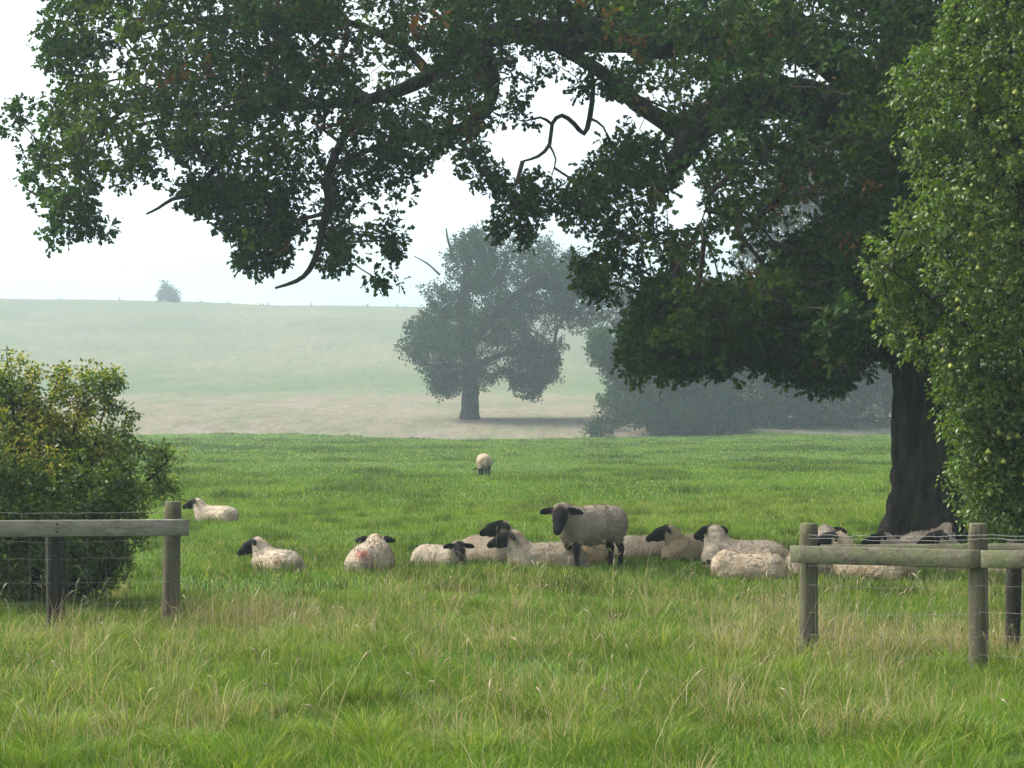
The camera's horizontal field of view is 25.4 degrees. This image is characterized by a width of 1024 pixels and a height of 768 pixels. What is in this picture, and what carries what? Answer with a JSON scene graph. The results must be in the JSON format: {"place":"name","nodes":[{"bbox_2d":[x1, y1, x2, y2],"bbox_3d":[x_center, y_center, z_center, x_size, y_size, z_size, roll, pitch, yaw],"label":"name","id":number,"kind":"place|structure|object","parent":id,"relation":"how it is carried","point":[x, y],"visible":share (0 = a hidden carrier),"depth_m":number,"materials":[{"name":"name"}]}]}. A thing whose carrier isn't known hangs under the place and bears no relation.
{"place":"outdoors","nodes":[
{"label":"outdoors","id":0,"kind":"place"},
{"bbox_2d":[0,219,781,311],"bbox_3d":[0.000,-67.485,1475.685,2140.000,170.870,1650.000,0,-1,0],"label":"distant hill","id":1,"kind":"structure","parent":0,"point":[140,262],"depth_m":1720.48,"materials":[{"name":"white grass"}]},
{"bbox_2d":[0,0,1007,237],"label":"sky","id":2,"kind":"structure","parent":0,"point":[444,200],"materials":[{"name":"white"}]},
{"bbox_2d":[0,298,1021,439],"bbox_3d":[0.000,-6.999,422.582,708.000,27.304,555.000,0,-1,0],"label":"hillside","id":3,"kind":"structure","parent":0,"point":[199,367],"depth_m":299.59,"materials":[{"name":"green plant"}]},
{"bbox_2d":[154,280,181,301],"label":"hilltop tree","id":4,"kind":"object","parent":3,"relation":"on","point":[167,293],"visible":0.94,"depth_m":461.42,"materials":[{"name":"green plant"}]},
{"bbox_2d":[59,297,406,306],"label":"skyline weeds","id":5,"kind":"object","parent":3,"relation":"on","point":[267,304],"visible":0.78,"depth_m":462.10,"materials":[{"name":"plant"}]},
{"bbox_2d":[392,219,635,419],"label":"field oak","id":6,"kind":"object","parent":3,"relation":"on","point":[513,308],"visible":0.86,"depth_m":162.75,"materials":[{"name":"green plant"}]},
{"bbox_2d":[726,123,892,429],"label":"tall tree","id":7,"kind":"object","parent":3,"relation":"on","point":[776,408],"visible":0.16,"depth_m":157.24,"materials":[{"name":"green plant"}]},
{"bbox_2d":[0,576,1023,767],"bbox_3d":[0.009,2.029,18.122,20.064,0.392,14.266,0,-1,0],"label":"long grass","id":8,"kind":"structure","parent":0,"point":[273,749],"depth_m":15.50,"materials":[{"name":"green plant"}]},
{"bbox_2d":[0,492,1023,601],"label":"pasture grass","id":9,"kind":"structure","parent":0,"point":[760,507],"depth_m":33.05,"materials":[{"name":"green plant"}]},
{"bbox_2d":[0,523,1023,767],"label":"dry grass","id":10,"kind":"structure","parent":0,"point":[960,635],"depth_m":17.78,"materials":[{"name":"plant"}]},
{"bbox_2d":[0,434,1023,767],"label":"pasture","id":11,"kind":"structure","parent":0,"point":[316,586],"depth_m":25.26,"materials":[{"name":"green plant"}]},
{"bbox_2d":[0,346,188,606],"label":"hawthorn bush","id":12,"kind":"object","parent":11,"relation":"on","point":[34,437],"visible":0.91,"depth_m":22.34,"materials":[{"name":"green plant"}]},
{"bbox_2d":[0,501,188,626],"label":"wooden fence","id":13,"kind":"object","parent":11,"relation":"on","point":[172,527],"visible":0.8,"depth_m":20.56,"materials":[{"name":"grey wood"}]},
{"bbox_2d":[182,498,238,521],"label":"sheep","id":14,"kind":"object","parent":11,"relation":"on","point":[202,508],"visible":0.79,"depth_m":38.74},
{"bbox_2d":[237,536,306,572],"bbox_3d":[-2.854,2.090,27.408,0.507,0.502,0.979,0,-1,-38],"label":"sheep","id":15,"kind":"object","parent":11,"relation":"on","point":[263,548],"visible":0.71,"depth_m":27.28},
{"bbox_2d":[343,532,395,573],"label":"sheep","id":16,"kind":"object","parent":11,"relation":"on","point":[367,548],"visible":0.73,"depth_m":27.01},
{"bbox_2d":[410,540,474,566],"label":"sheep","id":17,"kind":"object","parent":11,"relation":"on","point":[447,551],"visible":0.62,"depth_m":28.00},
{"bbox_2d":[473,453,492,475],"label":"sheep","id":18,"kind":"object","parent":11,"relation":"on","point":[484,462],"visible":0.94,"depth_m":66.50},
{"bbox_2d":[462,520,512,563],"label":"sheep","id":19,"kind":"object","parent":11,"relation":"on","point":[485,536],"visible":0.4,"depth_m":28.80},
{"bbox_2d":[0,0,1023,543],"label":"oak tree","id":20,"kind":"object","parent":11,"relation":"on","point":[798,308],"visible":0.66,"depth_m":30.86,"materials":[{"name":"green plant"}]},
{"bbox_2d":[487,529,589,569],"bbox_3d":[0.327,2.054,27.712,1.284,0.580,0.582,0,-1,-6],"label":"sheep","id":21,"kind":"object","parent":11,"relation":"on","point":[511,540],"visible":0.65,"depth_m":27.56},
{"bbox_2d":[540,502,629,569],"bbox_3d":[0.906,1.844,27.651,1.394,0.874,0.558,0,-1,-42],"label":"sheep","id":22,"kind":"object","parent":11,"relation":"on","point":[589,525],"visible":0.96,"depth_m":27.48},
{"bbox_2d":[580,544,607,564],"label":"sheep","id":23,"kind":"object","parent":11,"relation":"on","point":[595,553],"visible":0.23,"depth_m":28.49},
{"bbox_2d":[613,535,663,558],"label":"sheep","id":24,"kind":"object","parent":11,"relation":"on","point":[639,545],"visible":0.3,"depth_m":29.50},
{"bbox_2d":[579,323,761,437],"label":"hedgerow tree","id":25,"kind":"object","parent":11,"relation":"on","point":[701,409],"visible":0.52,"depth_m":150.71,"materials":[{"name":"green plant"}]},
{"bbox_2d":[646,524,704,561],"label":"sheep","id":26,"kind":"object","parent":11,"relation":"on","point":[682,547],"visible":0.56,"depth_m":28.97},
{"bbox_2d":[693,524,788,567],"bbox_3d":[2.810,2.017,27.585,1.190,0.662,0.673,0,-1,2],"label":"sheep","id":27,"kind":"object","parent":11,"relation":"on","point":[706,534],"visible":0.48,"depth_m":27.45},
{"bbox_2d":[702,548,790,581],"bbox_3d":[2.723,2.136,26.437,1.027,0.448,0.527,0,-1,2],"label":"sheep","id":28,"kind":"object","parent":11,"relation":"on","point":[718,562],"visible":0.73,"depth_m":26.27},
{"bbox_2d":[785,524,846,576],"bbox_3d":[3.708,2.028,27.469,0.642,0.683,1.367,0,-1,28],"label":"sheep","id":29,"kind":"object","parent":11,"relation":"on","point":[824,528],"visible":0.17,"depth_m":27.05},
{"bbox_2d":[818,530,917,580],"bbox_3d":[4.140,2.035,26.628,1.305,0.634,0.606,0,-1,30],"label":"sheep","id":30,"kind":"object","parent":11,"relation":"on","point":[881,571],"visible":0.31,"depth_m":26.40},
{"bbox_2d":[861,532,928,567],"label":"sheep","id":31,"kind":"object","parent":11,"relation":"on","point":[893,539],"visible":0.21,"depth_m":28.56},
{"bbox_2d":[790,523,1023,671],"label":"wooden fence","id":32,"kind":"object","parent":11,"relation":"on","point":[978,556],"visible":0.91,"depth_m":17.17,"materials":[{"name":"grey wood"}]},
{"bbox_2d":[899,522,968,540],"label":"sheep","id":33,"kind":"object","parent":11,"relation":"on","point":[952,528],"visible":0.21,"depth_m":29.50},
{"bbox_2d":[852,0,1023,543],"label":"pear tree","id":34,"kind":"object","parent":11,"relation":"on","point":[991,432],"visible":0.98,"depth_m":21.78,"materials":[{"name":"green plant"}]},
{"bbox_2d":[917,530,991,574],"bbox_3d":[5.452,2.029,27.201,1.298,0.618,0.577,0,-1,-16],"label":"sheep","id":35,"kind":"object","parent":11,"relation":"on","point":[939,539],"visible":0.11,"depth_m":27.04},
{"bbox_2d":[988,568,1023,575],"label":"sheep","id":36,"kind":"object","parent":11,"relation":"on","point":[992,569],"visible":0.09,"depth_m":26.29},
{"bbox_2d":[2,431,1023,505],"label":"pasture grass","id":37,"kind":"structure","parent":0,"point":[651,471],"depth_m":70.44,"materials":[{"name":"green plant"}]}
]}

